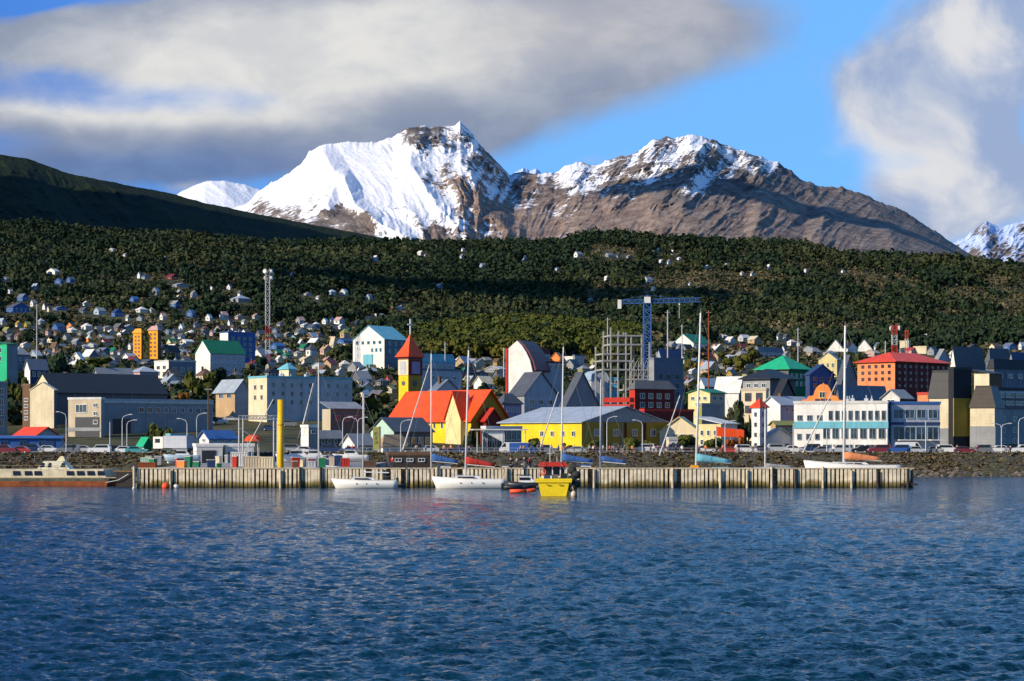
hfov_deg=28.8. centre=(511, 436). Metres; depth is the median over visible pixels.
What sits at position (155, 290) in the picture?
hillside house
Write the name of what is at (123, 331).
town house
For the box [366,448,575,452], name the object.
railing
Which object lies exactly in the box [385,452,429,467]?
quay hut
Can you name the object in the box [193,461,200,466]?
fish crate
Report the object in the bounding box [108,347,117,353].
town house
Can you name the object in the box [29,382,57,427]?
gable porch
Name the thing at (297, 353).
hillside house
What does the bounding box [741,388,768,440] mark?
cream block
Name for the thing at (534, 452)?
pavement
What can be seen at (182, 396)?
broadleaf tree
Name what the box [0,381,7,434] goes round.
shop building
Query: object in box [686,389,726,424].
yellow hall
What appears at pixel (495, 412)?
church
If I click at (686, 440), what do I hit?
broadleaf tree
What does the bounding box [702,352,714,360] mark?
town house
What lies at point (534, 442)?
broadleaf tree
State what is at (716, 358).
hillside house
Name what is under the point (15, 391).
broadleaf tree
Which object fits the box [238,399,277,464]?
boat hoist
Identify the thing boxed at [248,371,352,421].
office block
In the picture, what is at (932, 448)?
parked car
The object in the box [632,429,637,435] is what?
window
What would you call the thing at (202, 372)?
town house
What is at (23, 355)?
townhouse
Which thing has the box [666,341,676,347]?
town house
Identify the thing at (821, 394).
window
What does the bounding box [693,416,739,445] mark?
cream wing
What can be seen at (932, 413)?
window
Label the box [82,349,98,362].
town house
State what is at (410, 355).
church tower
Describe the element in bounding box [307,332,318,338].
town house
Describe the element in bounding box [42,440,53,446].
door
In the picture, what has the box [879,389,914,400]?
roof
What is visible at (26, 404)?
stair tower
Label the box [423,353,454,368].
town hall
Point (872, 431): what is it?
window
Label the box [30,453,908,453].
road
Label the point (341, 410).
house
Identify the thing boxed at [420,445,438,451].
parked car
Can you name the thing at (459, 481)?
sailing yacht
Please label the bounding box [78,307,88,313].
hillside house
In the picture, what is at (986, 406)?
stepped block
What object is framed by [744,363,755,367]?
hillside house
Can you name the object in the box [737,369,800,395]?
black roof house
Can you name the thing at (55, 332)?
town house
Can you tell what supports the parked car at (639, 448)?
on the road
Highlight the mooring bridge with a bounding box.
[105,470,132,486]
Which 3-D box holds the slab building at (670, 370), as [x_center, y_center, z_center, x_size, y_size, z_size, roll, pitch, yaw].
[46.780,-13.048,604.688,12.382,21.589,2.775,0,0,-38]
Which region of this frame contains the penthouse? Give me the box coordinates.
[972,369,1003,389]
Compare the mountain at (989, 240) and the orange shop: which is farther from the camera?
the mountain at (989, 240)
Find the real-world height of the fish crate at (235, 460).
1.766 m
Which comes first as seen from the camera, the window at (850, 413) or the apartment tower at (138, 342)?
the window at (850, 413)
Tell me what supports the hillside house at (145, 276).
on the hillside
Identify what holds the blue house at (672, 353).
on the hillside
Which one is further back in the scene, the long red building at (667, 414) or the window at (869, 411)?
the long red building at (667, 414)
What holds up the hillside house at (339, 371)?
on the hillside
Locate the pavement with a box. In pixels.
[6,451,1009,452]
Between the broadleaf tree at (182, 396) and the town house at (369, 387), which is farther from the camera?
the town house at (369, 387)
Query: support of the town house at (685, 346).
on the hillside
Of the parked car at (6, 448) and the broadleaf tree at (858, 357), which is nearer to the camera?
the parked car at (6, 448)
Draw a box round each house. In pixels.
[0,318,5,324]
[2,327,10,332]
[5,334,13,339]
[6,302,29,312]
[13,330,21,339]
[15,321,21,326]
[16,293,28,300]
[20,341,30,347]
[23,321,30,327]
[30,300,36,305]
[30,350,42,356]
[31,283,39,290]
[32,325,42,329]
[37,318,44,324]
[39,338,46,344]
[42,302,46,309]
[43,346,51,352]
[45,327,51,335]
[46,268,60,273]
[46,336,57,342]
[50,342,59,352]
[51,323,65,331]
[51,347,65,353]
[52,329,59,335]
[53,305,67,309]
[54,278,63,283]
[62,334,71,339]
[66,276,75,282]
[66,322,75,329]
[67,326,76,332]
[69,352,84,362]
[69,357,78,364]
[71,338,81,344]
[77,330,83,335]
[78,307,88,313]
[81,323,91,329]
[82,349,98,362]
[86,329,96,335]
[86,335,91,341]
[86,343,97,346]
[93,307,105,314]
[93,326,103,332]
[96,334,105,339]
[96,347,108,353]
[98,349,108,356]
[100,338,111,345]
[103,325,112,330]
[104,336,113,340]
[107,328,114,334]
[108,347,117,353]
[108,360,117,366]
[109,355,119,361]
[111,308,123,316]
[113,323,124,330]
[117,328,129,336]
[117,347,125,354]
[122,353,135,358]
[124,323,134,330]
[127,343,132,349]
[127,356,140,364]
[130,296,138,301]
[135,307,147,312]
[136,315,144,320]
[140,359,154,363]
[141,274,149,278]
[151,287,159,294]
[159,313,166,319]
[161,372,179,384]
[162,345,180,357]
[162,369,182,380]
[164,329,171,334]
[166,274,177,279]
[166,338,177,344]
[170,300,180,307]
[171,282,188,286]
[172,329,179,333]
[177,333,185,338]
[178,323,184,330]
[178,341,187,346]
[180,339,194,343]
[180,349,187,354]
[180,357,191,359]
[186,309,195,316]
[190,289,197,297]
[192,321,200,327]
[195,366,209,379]
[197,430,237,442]
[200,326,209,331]
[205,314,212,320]
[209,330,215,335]
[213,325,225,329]
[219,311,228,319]
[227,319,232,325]
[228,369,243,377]
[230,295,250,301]
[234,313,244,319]
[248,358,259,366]
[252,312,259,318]
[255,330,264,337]
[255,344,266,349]
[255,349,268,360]
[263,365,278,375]
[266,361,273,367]
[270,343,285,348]
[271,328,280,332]
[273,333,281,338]
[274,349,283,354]
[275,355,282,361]
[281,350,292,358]
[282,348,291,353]
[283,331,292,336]
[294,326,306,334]
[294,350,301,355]
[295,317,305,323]
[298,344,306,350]
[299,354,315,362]
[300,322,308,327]
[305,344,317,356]
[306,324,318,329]
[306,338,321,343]
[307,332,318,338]
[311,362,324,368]
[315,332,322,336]
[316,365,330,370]
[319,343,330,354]
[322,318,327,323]
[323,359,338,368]
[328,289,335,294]
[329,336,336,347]
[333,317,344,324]
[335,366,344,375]
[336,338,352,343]
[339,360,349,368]
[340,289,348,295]
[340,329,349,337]
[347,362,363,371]
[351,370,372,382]
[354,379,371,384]
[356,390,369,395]
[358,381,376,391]
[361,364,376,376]
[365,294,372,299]
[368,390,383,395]
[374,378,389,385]
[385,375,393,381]
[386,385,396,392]
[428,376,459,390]
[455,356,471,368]
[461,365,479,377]
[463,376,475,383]
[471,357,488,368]
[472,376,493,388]
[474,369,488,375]
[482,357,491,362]
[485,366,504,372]
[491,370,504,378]
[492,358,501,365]
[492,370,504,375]
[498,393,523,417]
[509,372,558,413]
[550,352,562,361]
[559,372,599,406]
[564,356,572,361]
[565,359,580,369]
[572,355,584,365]
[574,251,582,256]
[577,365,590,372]
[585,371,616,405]
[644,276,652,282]
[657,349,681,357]
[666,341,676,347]
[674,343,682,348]
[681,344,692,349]
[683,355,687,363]
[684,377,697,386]
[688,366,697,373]
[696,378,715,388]
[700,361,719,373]
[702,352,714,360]
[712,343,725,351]
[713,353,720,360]
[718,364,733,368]
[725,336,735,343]
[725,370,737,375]
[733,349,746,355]
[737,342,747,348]
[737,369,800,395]
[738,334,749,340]
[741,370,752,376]
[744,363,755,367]
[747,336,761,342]
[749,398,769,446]
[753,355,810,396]
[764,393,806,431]
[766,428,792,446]
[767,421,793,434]
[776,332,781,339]
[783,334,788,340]
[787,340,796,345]
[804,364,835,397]
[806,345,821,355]
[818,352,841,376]
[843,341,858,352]
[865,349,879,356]
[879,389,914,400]
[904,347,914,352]
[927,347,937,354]
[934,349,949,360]
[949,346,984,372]
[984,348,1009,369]
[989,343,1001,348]
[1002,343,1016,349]
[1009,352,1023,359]
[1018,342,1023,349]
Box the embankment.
[0,453,1023,476]
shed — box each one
[0,436,63,447]
[136,437,152,450]
[166,433,188,451]
[297,430,343,448]
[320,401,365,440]
[714,376,742,416]
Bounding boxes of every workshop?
[93,365,133,373]
[133,366,158,376]
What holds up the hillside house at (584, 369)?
on the hillside
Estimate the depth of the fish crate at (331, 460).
319.61 m
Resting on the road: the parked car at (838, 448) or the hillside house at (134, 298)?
the parked car at (838, 448)
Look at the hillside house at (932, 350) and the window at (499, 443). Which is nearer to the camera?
the window at (499, 443)
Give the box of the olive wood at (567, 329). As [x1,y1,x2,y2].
[396,313,648,359]
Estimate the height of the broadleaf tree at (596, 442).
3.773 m
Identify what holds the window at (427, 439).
in the market hall
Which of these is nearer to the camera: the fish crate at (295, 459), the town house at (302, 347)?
the fish crate at (295, 459)
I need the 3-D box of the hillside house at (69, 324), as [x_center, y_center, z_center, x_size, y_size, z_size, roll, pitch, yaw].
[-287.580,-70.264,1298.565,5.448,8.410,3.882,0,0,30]
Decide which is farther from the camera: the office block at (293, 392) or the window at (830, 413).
the office block at (293, 392)
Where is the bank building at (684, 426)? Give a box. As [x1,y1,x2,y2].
[657,416,695,446]
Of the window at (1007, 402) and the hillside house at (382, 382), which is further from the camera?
the hillside house at (382, 382)
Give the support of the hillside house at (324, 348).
on the hillside
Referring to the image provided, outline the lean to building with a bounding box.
[773,378,795,395]
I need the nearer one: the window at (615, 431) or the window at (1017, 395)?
the window at (615, 431)
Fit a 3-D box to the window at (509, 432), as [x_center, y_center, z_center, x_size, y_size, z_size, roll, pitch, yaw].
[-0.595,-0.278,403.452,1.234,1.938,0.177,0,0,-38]
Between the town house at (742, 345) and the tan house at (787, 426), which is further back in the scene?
the town house at (742, 345)
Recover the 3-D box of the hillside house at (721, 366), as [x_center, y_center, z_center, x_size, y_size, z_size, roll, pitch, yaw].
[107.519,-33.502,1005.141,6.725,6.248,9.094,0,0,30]
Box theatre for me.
[802,383,842,400]
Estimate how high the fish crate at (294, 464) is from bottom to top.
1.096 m
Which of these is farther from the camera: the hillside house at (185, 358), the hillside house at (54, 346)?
the hillside house at (54, 346)
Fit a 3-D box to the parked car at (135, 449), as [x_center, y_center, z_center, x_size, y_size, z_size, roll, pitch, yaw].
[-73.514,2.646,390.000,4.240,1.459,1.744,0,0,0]
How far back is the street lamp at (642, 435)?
389.92 m
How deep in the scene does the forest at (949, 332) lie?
1606.26 m
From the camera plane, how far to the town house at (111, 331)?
1245.31 m
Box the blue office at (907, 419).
[889,401,945,448]
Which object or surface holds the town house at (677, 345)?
on the hillside
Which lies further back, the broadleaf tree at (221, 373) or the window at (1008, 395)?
the broadleaf tree at (221, 373)
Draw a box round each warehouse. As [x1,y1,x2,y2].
[35,372,168,424]
[497,406,669,450]
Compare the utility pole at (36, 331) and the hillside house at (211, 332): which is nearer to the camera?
the utility pole at (36, 331)
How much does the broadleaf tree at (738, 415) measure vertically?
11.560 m
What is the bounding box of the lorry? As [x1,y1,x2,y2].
[153,436,193,452]
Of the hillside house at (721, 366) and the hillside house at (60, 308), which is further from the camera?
the hillside house at (60, 308)
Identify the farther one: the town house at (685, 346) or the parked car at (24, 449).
the town house at (685, 346)
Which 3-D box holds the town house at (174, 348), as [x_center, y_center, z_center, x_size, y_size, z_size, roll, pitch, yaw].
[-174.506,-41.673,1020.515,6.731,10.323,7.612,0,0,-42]
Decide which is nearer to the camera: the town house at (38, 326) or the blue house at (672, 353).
the blue house at (672, 353)
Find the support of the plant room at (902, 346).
on the hillside
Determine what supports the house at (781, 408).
on the hillside
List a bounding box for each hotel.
[352,325,406,368]
[853,352,951,400]
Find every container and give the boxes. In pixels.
[138,462,156,467]
[230,452,248,465]
[243,456,260,467]
[260,457,274,467]
[289,457,305,466]
[326,455,342,465]
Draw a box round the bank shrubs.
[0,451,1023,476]
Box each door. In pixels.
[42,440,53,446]
[75,417,98,436]
[113,419,130,433]
[202,450,215,462]
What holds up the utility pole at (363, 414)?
on the hillside
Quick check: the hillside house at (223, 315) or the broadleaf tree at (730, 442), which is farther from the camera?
the hillside house at (223, 315)
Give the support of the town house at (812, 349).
on the hillside
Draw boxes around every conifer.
[47,349,70,372]
[743,415,751,444]
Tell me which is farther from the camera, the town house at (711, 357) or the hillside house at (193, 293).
the hillside house at (193, 293)
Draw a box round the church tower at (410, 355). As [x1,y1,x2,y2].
[395,319,424,400]
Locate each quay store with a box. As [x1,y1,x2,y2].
[192,443,222,462]
[223,443,254,461]
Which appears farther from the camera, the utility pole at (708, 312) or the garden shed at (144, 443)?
the utility pole at (708, 312)
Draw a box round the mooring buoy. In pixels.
[162,481,169,487]
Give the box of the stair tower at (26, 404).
[22,384,34,426]
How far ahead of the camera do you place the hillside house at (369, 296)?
1966.21 m
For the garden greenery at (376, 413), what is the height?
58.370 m
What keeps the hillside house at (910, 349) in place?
on the hillside
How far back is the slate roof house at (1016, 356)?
962.91 m
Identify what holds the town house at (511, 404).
on the hillside
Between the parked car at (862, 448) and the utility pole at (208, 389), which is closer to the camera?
the parked car at (862, 448)
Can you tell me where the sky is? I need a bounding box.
[0,0,1023,242]
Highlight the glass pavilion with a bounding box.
[481,426,522,451]
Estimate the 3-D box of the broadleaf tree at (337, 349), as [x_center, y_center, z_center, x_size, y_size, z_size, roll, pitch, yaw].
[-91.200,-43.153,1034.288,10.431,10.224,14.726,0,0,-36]
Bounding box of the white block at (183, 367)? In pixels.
[154,357,195,378]
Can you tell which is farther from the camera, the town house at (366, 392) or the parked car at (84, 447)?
the town house at (366, 392)
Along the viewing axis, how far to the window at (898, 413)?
402.13 m
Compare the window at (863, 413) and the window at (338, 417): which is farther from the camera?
the window at (338, 417)
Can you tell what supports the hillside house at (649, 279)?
on the hillside
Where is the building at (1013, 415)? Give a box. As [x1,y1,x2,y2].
[1004,407,1023,444]
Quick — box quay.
[157,462,385,467]
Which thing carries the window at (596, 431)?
in the yellow warehouse at (576, 420)
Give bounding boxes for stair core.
[947,367,971,447]
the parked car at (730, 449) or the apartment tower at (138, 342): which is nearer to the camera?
the parked car at (730, 449)
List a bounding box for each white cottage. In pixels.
[339,433,373,450]
[381,434,408,452]
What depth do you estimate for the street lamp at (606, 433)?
389.96 m
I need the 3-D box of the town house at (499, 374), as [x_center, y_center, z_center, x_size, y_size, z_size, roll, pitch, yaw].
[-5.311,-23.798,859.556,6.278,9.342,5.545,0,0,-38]
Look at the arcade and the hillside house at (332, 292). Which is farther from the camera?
the hillside house at (332, 292)
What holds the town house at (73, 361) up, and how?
on the hillside
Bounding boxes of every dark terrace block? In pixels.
[986,359,1023,387]
[998,387,1023,406]
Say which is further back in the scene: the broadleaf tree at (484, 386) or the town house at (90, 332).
the town house at (90, 332)
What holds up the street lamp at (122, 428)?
on the road
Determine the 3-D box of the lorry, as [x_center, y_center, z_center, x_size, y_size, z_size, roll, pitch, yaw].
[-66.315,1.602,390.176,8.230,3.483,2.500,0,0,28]
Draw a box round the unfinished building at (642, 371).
[595,327,656,405]
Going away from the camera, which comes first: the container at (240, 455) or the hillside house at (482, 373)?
the container at (240, 455)
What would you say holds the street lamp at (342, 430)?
on the road
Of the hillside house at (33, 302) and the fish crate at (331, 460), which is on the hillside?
the hillside house at (33, 302)
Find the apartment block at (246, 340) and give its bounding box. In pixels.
[219,330,255,362]
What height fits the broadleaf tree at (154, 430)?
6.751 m
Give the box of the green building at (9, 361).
[0,342,18,383]
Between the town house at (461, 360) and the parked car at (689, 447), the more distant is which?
the town house at (461, 360)
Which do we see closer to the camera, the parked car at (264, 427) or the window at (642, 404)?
the window at (642, 404)
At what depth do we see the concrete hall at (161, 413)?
513.88 m
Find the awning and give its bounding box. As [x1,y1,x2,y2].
[716,427,743,450]
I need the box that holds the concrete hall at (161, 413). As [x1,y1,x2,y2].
[104,399,213,433]
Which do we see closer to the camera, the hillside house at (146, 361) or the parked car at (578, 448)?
the parked car at (578, 448)
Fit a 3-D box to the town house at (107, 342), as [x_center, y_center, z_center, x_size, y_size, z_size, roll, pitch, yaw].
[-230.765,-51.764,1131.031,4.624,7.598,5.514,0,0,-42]
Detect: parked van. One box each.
[499,442,523,452]
[509,443,534,452]
[895,442,920,446]
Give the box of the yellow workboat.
[535,447,580,495]
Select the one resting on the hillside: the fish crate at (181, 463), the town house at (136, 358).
the town house at (136, 358)
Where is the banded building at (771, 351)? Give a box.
[754,347,783,356]
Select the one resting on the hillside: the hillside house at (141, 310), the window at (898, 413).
the hillside house at (141, 310)
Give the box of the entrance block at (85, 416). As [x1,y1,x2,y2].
[67,397,104,436]
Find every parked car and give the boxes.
[0,445,16,451]
[15,446,30,452]
[23,444,43,452]
[38,445,57,452]
[56,444,79,452]
[77,445,89,452]
[87,445,111,452]
[114,446,128,452]
[125,446,147,452]
[213,417,227,423]
[223,416,237,420]
[261,425,276,430]
[284,420,297,426]
[284,444,298,451]
[295,446,310,451]
[320,444,341,451]
[339,446,360,451]
[402,444,423,451]
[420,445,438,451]
[445,446,464,452]
[536,445,556,451]
[565,446,585,451]
[583,446,601,451]
[615,445,631,452]
[633,444,653,451]
[646,446,666,452]
[665,444,684,450]
[682,445,695,451]
[698,445,714,452]
[719,446,741,453]
[734,444,757,452]
[754,445,769,451]
[767,444,789,452]
[784,445,802,452]
[799,444,820,452]
[813,446,828,451]
[828,445,850,451]
[851,445,870,452]
[867,445,890,452]
[889,445,909,451]
[907,446,928,452]
[927,446,943,452]
[937,444,954,453]
[953,446,975,451]
[970,444,992,453]
[990,445,1009,452]
[1004,445,1016,452]
[1011,445,1023,452]
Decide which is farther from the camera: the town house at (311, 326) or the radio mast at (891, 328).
the town house at (311, 326)
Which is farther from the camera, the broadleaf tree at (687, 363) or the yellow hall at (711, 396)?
the broadleaf tree at (687, 363)
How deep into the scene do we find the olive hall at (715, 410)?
451.67 m
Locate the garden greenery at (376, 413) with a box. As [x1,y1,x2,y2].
[0,333,987,427]
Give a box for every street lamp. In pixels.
[56,411,66,453]
[121,414,132,453]
[196,413,203,442]
[342,416,352,447]
[348,417,367,447]
[400,420,406,451]
[606,416,616,451]
[636,420,642,451]
[792,424,794,453]
[925,421,925,450]
[991,423,1011,452]
[1018,417,1023,450]
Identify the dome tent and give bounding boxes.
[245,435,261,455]
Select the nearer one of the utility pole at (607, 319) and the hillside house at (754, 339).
the utility pole at (607, 319)
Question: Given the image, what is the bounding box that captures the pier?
[131,466,917,487]
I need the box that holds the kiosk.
[300,425,317,448]
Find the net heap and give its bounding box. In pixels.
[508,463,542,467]
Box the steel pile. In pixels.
[277,400,283,467]
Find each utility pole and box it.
[36,304,36,358]
[204,386,211,429]
[360,393,367,432]
[502,348,504,376]
[606,318,609,366]
[665,310,669,357]
[706,310,710,388]
[796,329,799,361]
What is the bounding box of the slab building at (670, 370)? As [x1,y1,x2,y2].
[648,357,683,408]
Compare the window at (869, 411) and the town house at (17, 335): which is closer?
the window at (869, 411)
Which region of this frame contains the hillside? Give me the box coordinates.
[0,243,1023,450]
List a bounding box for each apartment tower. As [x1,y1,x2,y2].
[132,329,143,358]
[147,326,161,358]
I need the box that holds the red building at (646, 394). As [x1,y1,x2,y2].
[627,380,676,410]
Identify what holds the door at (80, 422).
in the entrance block at (85, 416)
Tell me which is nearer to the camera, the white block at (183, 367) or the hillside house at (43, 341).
the white block at (183, 367)
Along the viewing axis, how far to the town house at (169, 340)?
1134.02 m
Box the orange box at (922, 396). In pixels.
[917,392,928,400]
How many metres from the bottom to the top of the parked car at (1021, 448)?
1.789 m
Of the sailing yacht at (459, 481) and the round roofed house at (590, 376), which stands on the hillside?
the round roofed house at (590, 376)
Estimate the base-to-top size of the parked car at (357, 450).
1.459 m
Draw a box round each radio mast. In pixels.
[263,268,272,360]
[889,324,899,352]
[905,330,907,352]
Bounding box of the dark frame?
[835,355,856,384]
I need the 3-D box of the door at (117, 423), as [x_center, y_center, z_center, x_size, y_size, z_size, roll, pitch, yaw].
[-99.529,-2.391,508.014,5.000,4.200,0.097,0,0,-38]
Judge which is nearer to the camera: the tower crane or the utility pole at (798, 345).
the tower crane
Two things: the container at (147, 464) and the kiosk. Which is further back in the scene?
the kiosk
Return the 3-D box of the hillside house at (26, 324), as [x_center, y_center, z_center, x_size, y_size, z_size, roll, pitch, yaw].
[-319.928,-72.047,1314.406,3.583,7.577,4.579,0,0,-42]
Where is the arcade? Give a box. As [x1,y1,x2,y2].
[666,437,698,446]
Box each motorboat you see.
[163,449,200,462]
[275,449,317,462]
[306,449,327,456]
[333,448,368,461]
[437,465,462,467]
[505,475,538,488]
[580,465,598,467]
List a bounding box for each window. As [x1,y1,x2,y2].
[75,404,86,412]
[139,407,143,412]
[335,415,340,420]
[344,415,349,420]
[353,415,358,420]
[411,437,415,443]
[418,437,422,444]
[425,437,429,445]
[487,430,491,439]
[487,440,491,449]
[492,440,496,449]
[497,440,501,449]
[503,430,506,439]
[507,430,511,439]
[512,430,515,439]
[516,430,520,439]
[519,477,529,479]
[538,400,543,404]
[571,431,575,436]
[594,429,599,435]
[613,429,618,435]
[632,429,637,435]
[640,393,644,398]
[640,402,644,407]
[648,393,652,398]
[648,402,652,407]
[650,429,655,435]
[657,393,661,398]
[657,402,661,407]
[665,402,669,407]
[675,374,679,379]
[745,393,750,400]
[745,406,750,412]
[756,393,761,400]
[797,415,801,420]
[797,434,801,439]
[807,415,811,420]
[819,392,824,397]
[823,428,829,438]
[828,411,832,419]
[832,428,838,438]
[835,411,838,419]
[841,428,847,438]
[848,411,852,419]
[851,428,856,438]
[855,411,858,419]
[860,428,866,438]
[861,411,865,419]
[868,410,871,419]
[869,428,875,438]
[875,410,878,419]
[878,428,884,438]
[881,410,885,419]
[893,427,904,439]
[894,409,902,418]
[905,409,914,418]
[905,427,915,438]
[916,427,926,438]
[917,409,925,418]
[927,427,938,438]
[928,409,937,418]
[1006,393,1014,397]
[1006,401,1014,404]
[1016,394,1023,397]
[1016,401,1023,405]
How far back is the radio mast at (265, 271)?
948.95 m
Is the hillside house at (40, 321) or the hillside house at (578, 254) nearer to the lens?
the hillside house at (40, 321)
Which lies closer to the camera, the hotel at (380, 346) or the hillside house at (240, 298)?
the hotel at (380, 346)
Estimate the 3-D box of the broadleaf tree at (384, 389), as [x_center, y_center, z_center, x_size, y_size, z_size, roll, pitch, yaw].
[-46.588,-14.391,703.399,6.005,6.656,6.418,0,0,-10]
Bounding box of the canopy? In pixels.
[470,429,527,451]
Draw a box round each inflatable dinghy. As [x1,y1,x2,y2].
[501,483,532,488]
[510,488,535,492]
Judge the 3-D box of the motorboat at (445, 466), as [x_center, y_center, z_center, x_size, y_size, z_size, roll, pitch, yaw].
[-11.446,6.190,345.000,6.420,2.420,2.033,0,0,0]
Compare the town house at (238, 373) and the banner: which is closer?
the banner
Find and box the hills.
[0,155,381,242]
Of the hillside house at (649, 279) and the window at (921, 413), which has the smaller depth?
the window at (921, 413)
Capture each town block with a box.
[422,368,461,390]
[541,348,550,360]
[543,361,564,406]
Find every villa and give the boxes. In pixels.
[675,333,710,348]
[826,339,842,351]
[858,339,873,351]
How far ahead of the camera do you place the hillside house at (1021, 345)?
1281.01 m
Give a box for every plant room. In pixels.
[900,341,910,352]
[913,346,928,353]
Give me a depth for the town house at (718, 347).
1166.63 m
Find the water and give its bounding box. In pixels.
[0,477,1023,680]
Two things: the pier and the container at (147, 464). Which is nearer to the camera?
the pier
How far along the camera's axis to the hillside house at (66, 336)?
1185.41 m
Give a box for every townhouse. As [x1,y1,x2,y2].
[18,346,30,370]
[23,359,49,383]
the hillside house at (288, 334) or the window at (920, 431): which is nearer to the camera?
the window at (920, 431)
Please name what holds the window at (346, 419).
in the house at (341, 410)
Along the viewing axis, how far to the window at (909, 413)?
402.63 m
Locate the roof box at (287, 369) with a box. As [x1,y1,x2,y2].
[277,363,297,375]
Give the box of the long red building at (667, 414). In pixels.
[639,409,693,424]
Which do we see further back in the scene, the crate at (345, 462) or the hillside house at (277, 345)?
the hillside house at (277, 345)
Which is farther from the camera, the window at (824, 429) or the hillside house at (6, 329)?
the hillside house at (6, 329)
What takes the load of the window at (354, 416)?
in the house at (341, 410)
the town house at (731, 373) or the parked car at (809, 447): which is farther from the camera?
the town house at (731, 373)
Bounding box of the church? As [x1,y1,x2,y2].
[389,389,509,443]
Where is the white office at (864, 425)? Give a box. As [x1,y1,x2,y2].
[793,395,889,451]
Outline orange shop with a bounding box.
[603,397,633,407]
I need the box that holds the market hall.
[368,417,434,446]
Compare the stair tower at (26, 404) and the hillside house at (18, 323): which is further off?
the hillside house at (18, 323)
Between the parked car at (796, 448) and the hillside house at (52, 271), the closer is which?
the parked car at (796, 448)
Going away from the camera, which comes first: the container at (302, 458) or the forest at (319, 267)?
the container at (302, 458)
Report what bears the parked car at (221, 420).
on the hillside
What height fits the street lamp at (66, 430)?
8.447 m
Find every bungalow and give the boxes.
[12,427,67,447]
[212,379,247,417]
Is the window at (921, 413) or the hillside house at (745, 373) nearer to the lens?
the window at (921, 413)
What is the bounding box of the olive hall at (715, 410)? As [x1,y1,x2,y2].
[695,403,724,423]
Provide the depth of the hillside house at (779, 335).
1489.04 m
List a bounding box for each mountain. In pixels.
[177,181,259,207]
[232,121,968,255]
[514,168,541,173]
[953,221,1023,261]
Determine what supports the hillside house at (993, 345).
on the hillside
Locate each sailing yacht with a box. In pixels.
[299,358,351,466]
[331,391,398,487]
[402,349,464,467]
[432,346,505,488]
[532,343,601,467]
[577,379,633,467]
[659,308,746,466]
[752,409,804,467]
[802,321,901,467]
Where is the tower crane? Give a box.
[618,295,700,378]
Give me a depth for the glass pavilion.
401.87 m
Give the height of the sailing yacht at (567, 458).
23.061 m
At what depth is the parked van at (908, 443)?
395.65 m
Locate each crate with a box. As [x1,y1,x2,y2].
[140,457,150,461]
[148,458,157,461]
[154,456,161,464]
[176,460,187,467]
[184,456,192,466]
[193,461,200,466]
[206,459,215,467]
[215,456,221,463]
[225,455,229,462]
[232,456,238,466]
[291,457,299,466]
[292,461,297,467]
[300,460,304,466]
[306,461,315,466]
[318,457,325,467]
[329,456,334,465]
[341,458,349,466]
[364,461,375,466]
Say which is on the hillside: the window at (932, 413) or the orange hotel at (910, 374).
the orange hotel at (910, 374)
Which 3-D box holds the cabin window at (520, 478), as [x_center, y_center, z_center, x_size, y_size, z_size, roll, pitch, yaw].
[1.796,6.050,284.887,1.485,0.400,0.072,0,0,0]
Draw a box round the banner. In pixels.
[373,426,380,451]
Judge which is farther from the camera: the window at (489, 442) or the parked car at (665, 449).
the window at (489, 442)
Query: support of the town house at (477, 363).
on the hillside
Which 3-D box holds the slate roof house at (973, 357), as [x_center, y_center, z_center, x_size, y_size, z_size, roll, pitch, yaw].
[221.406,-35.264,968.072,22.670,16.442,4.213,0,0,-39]
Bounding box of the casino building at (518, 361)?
[505,340,550,392]
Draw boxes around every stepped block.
[928,370,947,444]
[969,385,1004,446]
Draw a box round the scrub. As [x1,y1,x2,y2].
[0,233,1023,424]
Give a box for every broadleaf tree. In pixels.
[5,376,28,400]
[75,358,96,367]
[84,357,112,366]
[142,434,153,442]
[147,423,173,436]
[179,392,188,399]
[184,370,199,383]
[184,372,216,394]
[212,365,226,386]
[255,356,267,367]
[324,343,350,358]
[344,343,352,353]
[359,391,389,409]
[377,386,388,391]
[463,426,476,451]
[477,382,489,389]
[493,376,504,386]
[528,438,540,448]
[585,439,599,448]
[623,437,640,451]
[641,440,655,445]
[677,434,695,452]
[684,359,697,373]
[703,436,722,451]
[717,351,733,366]
[724,407,733,420]
[724,436,744,446]
[732,399,747,440]
[733,348,761,369]
[852,353,864,366]
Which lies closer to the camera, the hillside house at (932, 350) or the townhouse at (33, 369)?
the townhouse at (33, 369)
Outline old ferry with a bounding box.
[0,445,118,485]
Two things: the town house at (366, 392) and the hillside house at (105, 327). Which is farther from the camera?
the hillside house at (105, 327)
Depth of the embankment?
378.79 m
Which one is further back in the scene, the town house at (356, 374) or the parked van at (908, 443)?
the town house at (356, 374)
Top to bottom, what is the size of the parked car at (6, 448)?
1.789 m
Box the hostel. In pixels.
[194,338,246,375]
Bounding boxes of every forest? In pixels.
[0,216,1023,319]
[0,276,1023,395]
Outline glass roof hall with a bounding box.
[834,385,885,400]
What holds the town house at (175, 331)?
on the hillside
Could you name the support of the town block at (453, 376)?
on the hillside
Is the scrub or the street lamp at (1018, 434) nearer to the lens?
the street lamp at (1018, 434)

